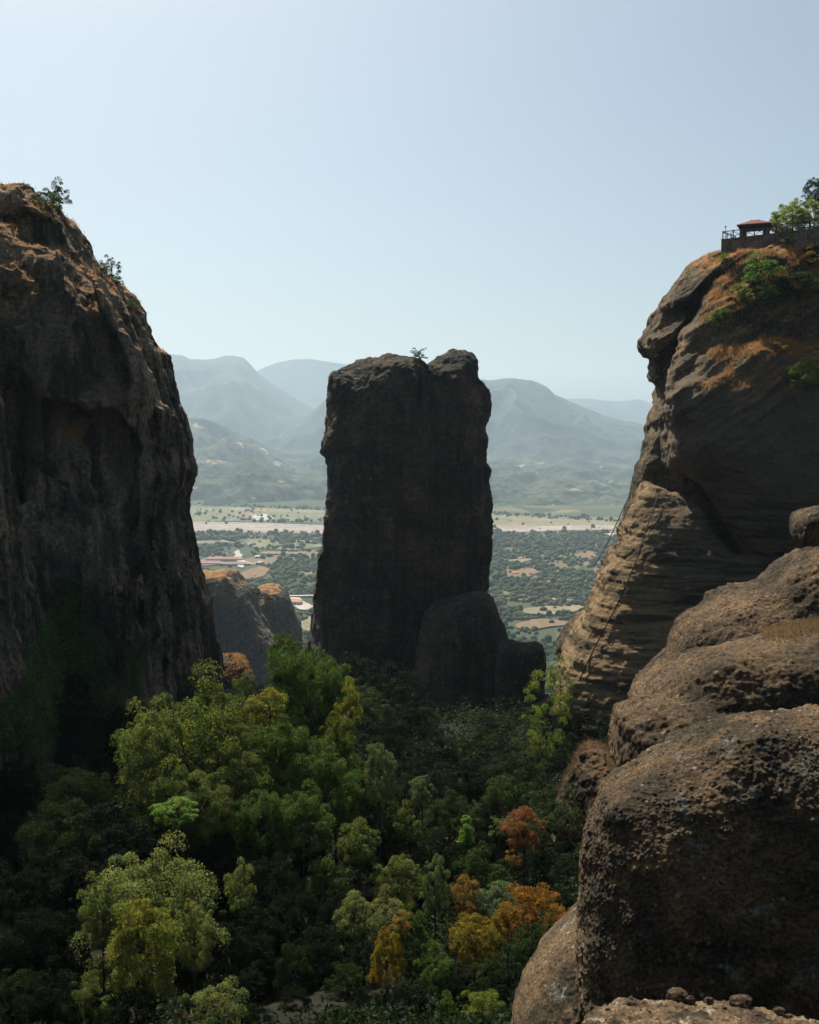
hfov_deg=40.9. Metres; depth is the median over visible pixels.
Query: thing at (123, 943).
tree
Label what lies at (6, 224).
dry grass
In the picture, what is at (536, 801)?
tree
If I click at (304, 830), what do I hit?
tree
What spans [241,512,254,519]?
field
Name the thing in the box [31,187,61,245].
bush
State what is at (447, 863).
tree
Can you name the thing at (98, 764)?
tree
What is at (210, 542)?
clearing
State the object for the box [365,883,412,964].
tree
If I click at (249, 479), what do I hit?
foothills
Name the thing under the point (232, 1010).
tree
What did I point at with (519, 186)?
sky
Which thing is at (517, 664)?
boulder
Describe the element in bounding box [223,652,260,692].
dry grass
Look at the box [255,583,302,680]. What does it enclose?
rock dome
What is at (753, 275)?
bush
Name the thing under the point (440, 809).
tree
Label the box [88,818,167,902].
tree
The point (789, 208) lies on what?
tree
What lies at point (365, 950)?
tree
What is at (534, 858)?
tree
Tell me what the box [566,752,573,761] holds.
tree
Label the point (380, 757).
tree
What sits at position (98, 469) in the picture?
cliff face
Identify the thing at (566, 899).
tree
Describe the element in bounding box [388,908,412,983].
tree
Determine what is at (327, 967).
tree
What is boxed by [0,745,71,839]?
tree
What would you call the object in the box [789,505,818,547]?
boulder
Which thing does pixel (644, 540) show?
cable
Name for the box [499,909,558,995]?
tree
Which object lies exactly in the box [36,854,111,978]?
tree
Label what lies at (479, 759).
tree
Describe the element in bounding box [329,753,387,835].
tree
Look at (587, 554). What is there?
clearing
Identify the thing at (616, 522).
cable
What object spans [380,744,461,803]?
tree
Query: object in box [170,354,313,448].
mountain
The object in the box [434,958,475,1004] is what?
tree
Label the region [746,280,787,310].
bush
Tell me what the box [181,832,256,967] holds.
tree
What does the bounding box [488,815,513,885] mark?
tree
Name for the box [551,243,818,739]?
overhanging cliff
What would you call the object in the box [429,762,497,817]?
tree
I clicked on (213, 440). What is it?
foothills
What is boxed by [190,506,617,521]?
field
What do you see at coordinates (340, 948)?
tree
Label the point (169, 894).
tree
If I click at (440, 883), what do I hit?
tree
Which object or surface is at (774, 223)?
tree
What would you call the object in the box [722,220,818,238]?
railing
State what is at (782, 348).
bush
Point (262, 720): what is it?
tree
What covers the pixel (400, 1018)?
undergrowth
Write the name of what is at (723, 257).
bush
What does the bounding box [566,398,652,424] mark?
mountain
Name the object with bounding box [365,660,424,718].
tree
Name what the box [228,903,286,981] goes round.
tree
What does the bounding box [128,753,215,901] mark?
tree
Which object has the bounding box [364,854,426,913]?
tree
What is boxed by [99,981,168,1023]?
tree
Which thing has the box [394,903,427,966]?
tree
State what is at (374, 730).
tree
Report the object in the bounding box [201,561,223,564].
warehouse
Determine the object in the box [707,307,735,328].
bush
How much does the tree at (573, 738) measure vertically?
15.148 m
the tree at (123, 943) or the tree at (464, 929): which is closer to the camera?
the tree at (123, 943)
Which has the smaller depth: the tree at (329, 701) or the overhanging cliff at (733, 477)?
the tree at (329, 701)
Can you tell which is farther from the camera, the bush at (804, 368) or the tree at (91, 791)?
the bush at (804, 368)
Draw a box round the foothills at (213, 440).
[188,418,634,483]
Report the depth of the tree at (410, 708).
121.57 m
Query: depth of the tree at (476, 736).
109.78 m
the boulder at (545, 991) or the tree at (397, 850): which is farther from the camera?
the tree at (397, 850)
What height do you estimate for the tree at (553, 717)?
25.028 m
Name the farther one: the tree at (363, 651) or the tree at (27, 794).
the tree at (363, 651)
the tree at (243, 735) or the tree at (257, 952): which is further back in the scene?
the tree at (243, 735)
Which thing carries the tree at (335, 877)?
on the ground at (595, 510)
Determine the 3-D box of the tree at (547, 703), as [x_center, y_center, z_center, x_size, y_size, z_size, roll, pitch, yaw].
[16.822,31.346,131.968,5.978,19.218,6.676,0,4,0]
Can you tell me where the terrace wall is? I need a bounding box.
[721,228,818,255]
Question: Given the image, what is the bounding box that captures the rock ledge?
[581,995,818,1023]
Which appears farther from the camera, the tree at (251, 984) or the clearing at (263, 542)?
the clearing at (263, 542)
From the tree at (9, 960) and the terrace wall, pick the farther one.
the terrace wall
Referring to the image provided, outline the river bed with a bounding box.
[193,522,617,532]
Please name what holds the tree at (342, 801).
on the ground at (595, 510)
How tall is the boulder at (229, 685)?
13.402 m
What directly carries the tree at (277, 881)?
on the ground at (595, 510)
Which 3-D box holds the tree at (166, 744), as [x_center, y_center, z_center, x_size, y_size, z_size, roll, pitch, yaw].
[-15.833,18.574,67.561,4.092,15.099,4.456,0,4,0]
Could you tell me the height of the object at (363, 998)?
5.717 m
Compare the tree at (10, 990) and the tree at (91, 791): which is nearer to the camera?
the tree at (10, 990)
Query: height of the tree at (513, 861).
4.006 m
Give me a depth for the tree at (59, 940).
47.82 m
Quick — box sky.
[0,0,818,402]
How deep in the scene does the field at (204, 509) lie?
4605.52 m
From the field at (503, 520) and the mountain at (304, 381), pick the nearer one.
the field at (503, 520)
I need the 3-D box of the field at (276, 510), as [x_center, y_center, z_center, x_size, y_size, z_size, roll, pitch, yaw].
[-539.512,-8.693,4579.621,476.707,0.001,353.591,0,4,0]
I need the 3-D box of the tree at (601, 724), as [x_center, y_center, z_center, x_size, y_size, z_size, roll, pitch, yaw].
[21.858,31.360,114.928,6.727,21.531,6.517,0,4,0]
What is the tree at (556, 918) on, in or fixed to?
on the ground at (595, 510)
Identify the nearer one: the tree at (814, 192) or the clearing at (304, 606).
the tree at (814, 192)
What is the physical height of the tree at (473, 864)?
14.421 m
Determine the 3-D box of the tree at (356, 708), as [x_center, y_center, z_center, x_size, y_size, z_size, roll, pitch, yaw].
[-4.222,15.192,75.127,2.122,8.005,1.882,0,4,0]
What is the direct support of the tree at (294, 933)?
on the ground at (595, 510)
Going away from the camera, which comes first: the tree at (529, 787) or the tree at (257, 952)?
the tree at (257, 952)
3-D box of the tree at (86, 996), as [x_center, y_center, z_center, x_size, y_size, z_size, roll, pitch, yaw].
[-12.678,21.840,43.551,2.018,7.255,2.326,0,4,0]
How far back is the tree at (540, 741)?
99.56 m
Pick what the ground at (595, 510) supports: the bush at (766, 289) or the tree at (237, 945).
the tree at (237, 945)
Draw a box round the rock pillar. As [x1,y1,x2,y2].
[307,348,493,695]
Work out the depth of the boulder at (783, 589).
39.81 m
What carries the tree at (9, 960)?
on the ground at (595, 510)
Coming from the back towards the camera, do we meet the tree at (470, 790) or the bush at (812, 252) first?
the bush at (812, 252)
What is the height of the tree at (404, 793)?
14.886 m
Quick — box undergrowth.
[0,682,609,1023]
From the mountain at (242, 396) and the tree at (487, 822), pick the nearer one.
the tree at (487, 822)
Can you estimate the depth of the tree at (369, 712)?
126.02 m
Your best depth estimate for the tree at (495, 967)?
48.36 m
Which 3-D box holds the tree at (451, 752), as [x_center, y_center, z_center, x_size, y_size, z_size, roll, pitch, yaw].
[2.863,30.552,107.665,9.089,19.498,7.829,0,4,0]
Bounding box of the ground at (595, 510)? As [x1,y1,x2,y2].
[1,500,623,1023]
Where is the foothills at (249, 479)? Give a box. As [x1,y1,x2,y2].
[190,455,630,506]
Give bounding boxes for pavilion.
[737,219,772,236]
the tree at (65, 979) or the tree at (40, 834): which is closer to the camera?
the tree at (65, 979)
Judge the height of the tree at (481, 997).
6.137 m
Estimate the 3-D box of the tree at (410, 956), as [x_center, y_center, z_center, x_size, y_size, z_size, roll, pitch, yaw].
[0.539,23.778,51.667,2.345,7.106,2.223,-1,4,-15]
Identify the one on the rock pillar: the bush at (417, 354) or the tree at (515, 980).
the bush at (417, 354)
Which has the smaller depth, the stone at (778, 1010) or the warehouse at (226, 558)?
the stone at (778, 1010)
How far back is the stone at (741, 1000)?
4.93 m
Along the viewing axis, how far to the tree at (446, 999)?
44.33 m
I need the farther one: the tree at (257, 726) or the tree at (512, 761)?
the tree at (257, 726)
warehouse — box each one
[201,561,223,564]
[206,557,242,560]
[222,562,247,565]
[290,598,302,605]
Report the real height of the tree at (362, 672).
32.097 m
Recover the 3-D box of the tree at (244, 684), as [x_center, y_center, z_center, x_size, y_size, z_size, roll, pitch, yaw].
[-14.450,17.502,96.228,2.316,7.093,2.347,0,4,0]
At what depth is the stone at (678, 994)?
4.96 m
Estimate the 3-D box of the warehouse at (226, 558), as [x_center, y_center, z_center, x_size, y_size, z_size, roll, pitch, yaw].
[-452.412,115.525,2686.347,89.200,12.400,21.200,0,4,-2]
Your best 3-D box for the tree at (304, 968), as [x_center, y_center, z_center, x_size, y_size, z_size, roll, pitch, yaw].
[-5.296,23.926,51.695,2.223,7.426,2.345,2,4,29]
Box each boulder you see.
[223,655,258,705]
[495,640,545,715]
[510,902,581,1023]
[555,612,580,659]
[575,704,818,1021]
[607,622,818,767]
[627,542,818,697]
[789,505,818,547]
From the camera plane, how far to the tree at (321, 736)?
116.06 m
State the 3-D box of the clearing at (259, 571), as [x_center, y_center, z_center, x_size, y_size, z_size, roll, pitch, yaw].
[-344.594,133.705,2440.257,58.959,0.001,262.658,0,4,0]
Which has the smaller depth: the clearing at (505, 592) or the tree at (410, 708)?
the tree at (410, 708)
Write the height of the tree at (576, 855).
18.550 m
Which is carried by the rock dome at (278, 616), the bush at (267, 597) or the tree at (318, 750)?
the bush at (267, 597)
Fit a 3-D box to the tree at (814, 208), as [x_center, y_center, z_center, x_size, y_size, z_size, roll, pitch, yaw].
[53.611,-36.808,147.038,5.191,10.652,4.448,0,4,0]
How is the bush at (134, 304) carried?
on the cliff face at (98, 469)
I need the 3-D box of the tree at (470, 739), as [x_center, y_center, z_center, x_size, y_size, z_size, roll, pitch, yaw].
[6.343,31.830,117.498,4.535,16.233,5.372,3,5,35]
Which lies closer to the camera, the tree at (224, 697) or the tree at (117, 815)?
the tree at (117, 815)
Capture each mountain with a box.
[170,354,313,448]
[257,359,346,408]
[276,378,644,465]
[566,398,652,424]
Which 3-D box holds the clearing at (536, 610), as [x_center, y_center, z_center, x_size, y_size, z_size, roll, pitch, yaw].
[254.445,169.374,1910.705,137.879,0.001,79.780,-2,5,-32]
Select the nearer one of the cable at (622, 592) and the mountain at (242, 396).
the cable at (622, 592)
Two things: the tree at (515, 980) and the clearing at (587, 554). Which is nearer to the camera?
the tree at (515, 980)
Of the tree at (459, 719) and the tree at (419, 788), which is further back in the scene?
the tree at (459, 719)
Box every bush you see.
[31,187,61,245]
[47,176,72,208]
[93,260,108,274]
[102,254,120,276]
[110,276,123,285]
[126,299,138,310]
[263,593,270,599]
[411,347,426,358]
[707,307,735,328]
[717,252,728,273]
[726,284,752,303]
[741,250,785,288]
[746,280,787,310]
[765,337,792,353]
[772,269,818,298]
[779,235,792,245]
[782,357,818,387]
[799,242,818,264]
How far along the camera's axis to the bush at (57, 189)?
121.50 m
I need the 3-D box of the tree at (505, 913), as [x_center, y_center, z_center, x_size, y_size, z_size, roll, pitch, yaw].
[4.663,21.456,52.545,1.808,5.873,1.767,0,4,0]
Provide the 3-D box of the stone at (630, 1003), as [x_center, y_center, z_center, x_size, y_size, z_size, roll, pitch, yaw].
[0.985,2.189,4.880,0.039,0.029,0.029,0,4,0]
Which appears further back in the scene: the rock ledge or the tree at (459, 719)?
the tree at (459, 719)
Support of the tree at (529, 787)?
on the ground at (595, 510)
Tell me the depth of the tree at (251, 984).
47.29 m
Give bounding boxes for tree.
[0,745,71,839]
[0,810,63,892]
[0,847,88,974]
[0,908,55,1013]
[0,931,24,1009]
[0,968,61,1023]
[9,907,94,1015]
[13,798,105,900]
[20,954,102,1023]
[33,767,102,832]
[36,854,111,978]
[37,766,116,888]
[61,969,111,1023]
[67,790,145,942]
[67,830,230,1021]
[76,870,128,1007]
[77,734,136,845]
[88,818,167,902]
[95,704,146,798]
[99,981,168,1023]
[104,898,183,1017]
[109,658,256,897]
[119,696,182,905]
[122,835,220,898]
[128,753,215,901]
[148,795,199,898]
[160,769,236,935]
[164,938,215,1023]
[171,898,218,1012]
[174,1007,187,1023]
[176,976,249,1023]
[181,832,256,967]
[182,683,276,887]
[192,736,263,928]
[203,716,293,920]
[208,921,249,1004]
[213,820,291,895]
[216,810,286,948]
[223,856,256,918]
[224,933,291,1001]
[225,682,264,711]
[228,775,297,959]
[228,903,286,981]
[228,1003,274,1023]
[230,851,300,928]
[232,671,256,709]
[234,962,265,1002]
[239,713,337,920]
[245,687,288,792]
[250,710,279,763]
[254,906,322,990]
[257,646,360,865]
[264,632,307,766]
[265,884,323,962]
[267,778,336,919]
[272,942,319,997]
[276,745,364,910]
[277,748,319,789]
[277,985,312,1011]
[282,842,333,923]
[291,856,355,935]
[291,921,346,983]
[291,925,342,990]
[310,687,349,736]
[310,716,357,752]
[313,711,361,886]
[317,661,359,819]
[319,879,368,962]
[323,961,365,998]
[324,1003,349,1018]
[328,651,387,706]
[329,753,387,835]
[331,889,370,948]
[332,676,362,779]
[333,817,380,941]
[334,945,343,961]
[339,683,389,722]
[339,792,408,887]
[340,637,376,677]
[341,729,393,771]
[342,933,386,982]
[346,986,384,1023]
[353,707,412,758]
[354,686,401,742]
[358,726,435,784]
[358,776,413,821]
[358,815,434,905]
[362,742,397,863]
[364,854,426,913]
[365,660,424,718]
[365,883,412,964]
[365,926,406,993]
[368,640,402,695]
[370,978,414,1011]
[378,693,441,747]
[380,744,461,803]
[381,760,466,837]
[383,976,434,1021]
[384,1007,412,1022]
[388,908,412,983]
[392,799,423,878]
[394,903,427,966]
[398,940,441,985]
[399,728,472,772]
[402,827,471,922]
[407,789,486,864]
[408,775,434,842]
[409,939,465,1012]
[418,853,452,950]
[419,706,440,720]
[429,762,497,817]
[431,990,459,1021]
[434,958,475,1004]
[447,840,517,921]
[448,874,483,921]
[448,911,503,985]
[449,724,500,770]
[452,705,487,723]
[452,803,528,875]
[453,735,484,752]
[455,815,474,881]
[460,952,510,1010]
[460,989,504,1023]
[467,740,529,785]
[468,879,520,923]
[469,773,541,852]
[471,714,498,735]
[473,770,538,826]
[478,742,547,797]
[484,964,525,1011]
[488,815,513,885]
[490,882,566,949]
[490,901,523,973]
[495,836,565,896]
[498,805,546,885]
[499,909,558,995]
[505,847,522,892]
[508,708,533,722]
[513,786,585,869]
[522,666,572,755]
[522,701,593,747]
[522,714,555,777]
[522,785,557,833]
[524,695,555,733]
[529,690,551,707]
[531,750,566,779]
[536,852,578,893]
[541,886,574,918]
[544,906,570,932]
[545,653,573,733]
[552,732,578,762]
[555,699,603,750]
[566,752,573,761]
[567,840,581,907]
[594,713,610,745]
[769,212,785,231]
[771,198,811,232]
[792,196,818,229]
[800,177,818,222]
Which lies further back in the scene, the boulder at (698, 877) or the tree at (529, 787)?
the tree at (529, 787)
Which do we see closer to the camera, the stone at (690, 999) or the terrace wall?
the stone at (690, 999)
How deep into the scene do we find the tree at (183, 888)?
48.61 m
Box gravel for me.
[595,999,816,1023]
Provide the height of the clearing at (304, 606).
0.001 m
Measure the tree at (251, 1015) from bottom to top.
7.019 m
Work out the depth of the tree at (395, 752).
101.67 m
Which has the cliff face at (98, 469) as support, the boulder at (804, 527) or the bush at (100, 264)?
the bush at (100, 264)
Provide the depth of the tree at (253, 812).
62.61 m
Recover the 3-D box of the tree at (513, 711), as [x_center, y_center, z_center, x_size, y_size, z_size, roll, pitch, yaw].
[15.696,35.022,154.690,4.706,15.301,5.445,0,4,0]
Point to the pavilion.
(753, 224)
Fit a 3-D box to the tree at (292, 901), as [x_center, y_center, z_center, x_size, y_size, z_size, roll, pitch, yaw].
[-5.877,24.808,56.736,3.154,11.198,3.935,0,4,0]
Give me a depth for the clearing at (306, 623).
1764.70 m
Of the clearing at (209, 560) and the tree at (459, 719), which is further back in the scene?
the clearing at (209, 560)
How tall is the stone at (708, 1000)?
0.040 m
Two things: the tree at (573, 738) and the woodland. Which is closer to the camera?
the tree at (573, 738)
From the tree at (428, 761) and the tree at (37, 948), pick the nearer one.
the tree at (37, 948)
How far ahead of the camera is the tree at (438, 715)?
145.12 m
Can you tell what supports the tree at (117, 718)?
on the ground at (595, 510)
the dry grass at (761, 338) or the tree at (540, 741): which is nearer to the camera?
the tree at (540, 741)
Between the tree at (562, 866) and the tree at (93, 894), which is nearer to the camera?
the tree at (93, 894)
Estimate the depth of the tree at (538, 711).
113.44 m
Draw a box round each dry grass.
[0,181,163,349]
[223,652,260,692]
[553,737,614,848]
[693,247,818,391]
[753,613,818,641]
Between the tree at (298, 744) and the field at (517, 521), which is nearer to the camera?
the tree at (298, 744)
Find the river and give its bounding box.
[203,522,323,525]
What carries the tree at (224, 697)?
on the ground at (595, 510)
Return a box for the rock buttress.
[411,591,508,719]
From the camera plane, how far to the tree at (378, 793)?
91.64 m
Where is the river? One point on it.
(262, 523)
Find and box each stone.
[627,1001,634,1005]
[666,987,688,1002]
[686,995,695,1003]
[703,997,713,1004]
[729,994,751,1007]
[772,1007,784,1014]
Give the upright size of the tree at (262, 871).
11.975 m
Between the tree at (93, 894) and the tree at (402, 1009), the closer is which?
the tree at (402, 1009)
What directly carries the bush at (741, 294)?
on the overhanging cliff at (733, 477)
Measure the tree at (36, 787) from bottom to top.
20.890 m
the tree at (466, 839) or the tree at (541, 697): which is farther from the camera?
the tree at (541, 697)
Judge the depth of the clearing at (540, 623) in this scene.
1764.70 m
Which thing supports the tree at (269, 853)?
on the ground at (595, 510)
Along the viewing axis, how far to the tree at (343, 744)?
70.90 m
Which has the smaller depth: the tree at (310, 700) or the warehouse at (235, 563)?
the tree at (310, 700)
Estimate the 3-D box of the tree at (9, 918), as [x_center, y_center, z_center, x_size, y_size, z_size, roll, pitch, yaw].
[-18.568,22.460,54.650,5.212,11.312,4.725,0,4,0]
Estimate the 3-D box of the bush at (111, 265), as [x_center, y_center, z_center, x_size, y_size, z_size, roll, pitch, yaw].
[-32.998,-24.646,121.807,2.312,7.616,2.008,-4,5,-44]
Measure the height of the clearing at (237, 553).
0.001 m
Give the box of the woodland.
[190,501,621,698]
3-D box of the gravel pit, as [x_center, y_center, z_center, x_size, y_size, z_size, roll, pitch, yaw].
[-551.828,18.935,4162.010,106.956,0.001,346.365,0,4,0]
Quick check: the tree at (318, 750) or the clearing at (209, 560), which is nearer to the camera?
the tree at (318, 750)
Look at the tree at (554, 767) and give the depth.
106.49 m
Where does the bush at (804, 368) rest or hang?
on the overhanging cliff at (733, 477)
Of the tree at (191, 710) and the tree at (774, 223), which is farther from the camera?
the tree at (774, 223)
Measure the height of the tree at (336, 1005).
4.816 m
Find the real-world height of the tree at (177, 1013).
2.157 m
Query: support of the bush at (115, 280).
on the cliff face at (98, 469)
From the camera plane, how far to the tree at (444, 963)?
48.11 m
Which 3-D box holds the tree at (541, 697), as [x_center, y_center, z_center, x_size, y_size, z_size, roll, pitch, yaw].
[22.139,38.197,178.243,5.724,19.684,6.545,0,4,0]
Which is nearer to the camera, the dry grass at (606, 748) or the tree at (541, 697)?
the dry grass at (606, 748)
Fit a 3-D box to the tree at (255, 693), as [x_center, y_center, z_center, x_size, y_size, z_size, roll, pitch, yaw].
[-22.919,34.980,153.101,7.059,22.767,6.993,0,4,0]
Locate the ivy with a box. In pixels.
[0,574,148,803]
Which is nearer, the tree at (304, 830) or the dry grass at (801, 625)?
the dry grass at (801, 625)
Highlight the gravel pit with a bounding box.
[252,514,273,519]
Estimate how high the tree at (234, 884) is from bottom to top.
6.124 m
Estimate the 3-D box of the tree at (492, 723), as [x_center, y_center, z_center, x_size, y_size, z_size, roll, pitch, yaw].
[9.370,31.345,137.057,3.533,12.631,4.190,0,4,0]
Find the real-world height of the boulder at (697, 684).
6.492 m
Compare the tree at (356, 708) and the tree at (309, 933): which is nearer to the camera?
the tree at (309, 933)
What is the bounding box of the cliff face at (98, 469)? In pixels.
[0,183,225,803]
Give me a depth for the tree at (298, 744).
67.43 m
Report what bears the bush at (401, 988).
on the ground at (595, 510)
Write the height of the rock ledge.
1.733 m
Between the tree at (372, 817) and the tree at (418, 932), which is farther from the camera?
the tree at (372, 817)
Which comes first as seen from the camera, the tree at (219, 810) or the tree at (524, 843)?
the tree at (219, 810)
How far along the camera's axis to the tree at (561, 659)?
119.48 m
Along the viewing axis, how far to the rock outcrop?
78.12 m
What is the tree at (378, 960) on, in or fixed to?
on the ground at (595, 510)
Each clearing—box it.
[197,541,224,543]
[201,559,220,564]
[234,550,243,566]
[241,566,269,578]
[245,539,321,549]
[260,551,304,553]
[290,597,312,609]
[301,616,310,630]
[491,591,541,599]
[507,568,537,576]
[509,558,530,561]
[516,619,566,628]
[523,605,582,613]
[577,551,595,558]
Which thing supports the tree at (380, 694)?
on the ground at (595, 510)
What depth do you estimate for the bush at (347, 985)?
49.23 m
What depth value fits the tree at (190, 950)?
46.05 m
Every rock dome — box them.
[203,568,294,697]
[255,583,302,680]
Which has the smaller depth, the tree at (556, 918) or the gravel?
the gravel
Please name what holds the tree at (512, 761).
on the ground at (595, 510)
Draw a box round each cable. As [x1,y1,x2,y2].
[579,490,659,680]
[593,473,640,566]
[625,501,667,586]
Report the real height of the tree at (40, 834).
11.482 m
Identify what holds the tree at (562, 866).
on the ground at (595, 510)
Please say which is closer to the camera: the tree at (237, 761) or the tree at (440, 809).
the tree at (237, 761)
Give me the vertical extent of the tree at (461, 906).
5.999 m
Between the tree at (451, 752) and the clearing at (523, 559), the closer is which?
the tree at (451, 752)
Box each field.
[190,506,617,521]
[198,508,211,510]
[227,507,324,512]
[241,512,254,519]
[492,516,619,526]
[493,518,512,522]
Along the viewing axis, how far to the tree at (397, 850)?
71.07 m
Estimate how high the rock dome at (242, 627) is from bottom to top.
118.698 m
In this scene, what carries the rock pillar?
on the ground at (595, 510)
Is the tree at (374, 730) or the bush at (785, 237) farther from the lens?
the bush at (785, 237)
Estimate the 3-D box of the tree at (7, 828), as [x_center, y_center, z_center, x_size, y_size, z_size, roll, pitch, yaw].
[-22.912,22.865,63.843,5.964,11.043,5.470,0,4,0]
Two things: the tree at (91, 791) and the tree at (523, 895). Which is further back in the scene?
the tree at (91, 791)
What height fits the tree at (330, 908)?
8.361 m
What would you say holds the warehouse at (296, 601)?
on the ground at (595, 510)
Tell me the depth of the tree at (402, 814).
67.21 m
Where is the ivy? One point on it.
(42, 686)
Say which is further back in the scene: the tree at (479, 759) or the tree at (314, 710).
the tree at (314, 710)
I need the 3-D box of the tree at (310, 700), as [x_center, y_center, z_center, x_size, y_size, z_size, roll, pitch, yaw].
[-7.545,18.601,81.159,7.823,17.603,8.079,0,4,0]
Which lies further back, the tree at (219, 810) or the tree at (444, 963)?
the tree at (219, 810)
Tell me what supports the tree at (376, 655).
on the ground at (595, 510)
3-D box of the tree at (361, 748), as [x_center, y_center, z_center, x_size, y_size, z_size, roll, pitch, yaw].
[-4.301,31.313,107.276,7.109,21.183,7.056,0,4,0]
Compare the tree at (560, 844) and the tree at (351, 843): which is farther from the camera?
the tree at (560, 844)
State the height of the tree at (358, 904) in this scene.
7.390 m
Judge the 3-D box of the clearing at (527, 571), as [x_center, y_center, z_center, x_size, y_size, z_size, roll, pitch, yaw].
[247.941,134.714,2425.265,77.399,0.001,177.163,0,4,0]
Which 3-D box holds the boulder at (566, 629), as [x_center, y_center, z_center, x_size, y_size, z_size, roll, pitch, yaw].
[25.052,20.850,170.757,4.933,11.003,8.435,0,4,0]
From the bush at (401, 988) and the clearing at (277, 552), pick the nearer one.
the bush at (401, 988)
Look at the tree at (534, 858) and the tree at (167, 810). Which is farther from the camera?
the tree at (534, 858)
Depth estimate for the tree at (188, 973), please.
48.01 m
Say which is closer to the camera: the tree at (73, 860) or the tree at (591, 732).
the tree at (73, 860)
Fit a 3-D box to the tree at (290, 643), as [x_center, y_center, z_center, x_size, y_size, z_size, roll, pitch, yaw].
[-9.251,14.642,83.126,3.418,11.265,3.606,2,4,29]
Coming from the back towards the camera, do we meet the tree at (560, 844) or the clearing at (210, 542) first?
the clearing at (210, 542)
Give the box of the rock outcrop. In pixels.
[547,740,615,864]
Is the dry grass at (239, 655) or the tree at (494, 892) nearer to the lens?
the tree at (494, 892)
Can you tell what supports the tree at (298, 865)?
on the ground at (595, 510)
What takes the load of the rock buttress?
on the ground at (595, 510)
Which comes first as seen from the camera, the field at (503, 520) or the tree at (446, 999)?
the tree at (446, 999)
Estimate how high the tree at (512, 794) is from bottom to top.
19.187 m

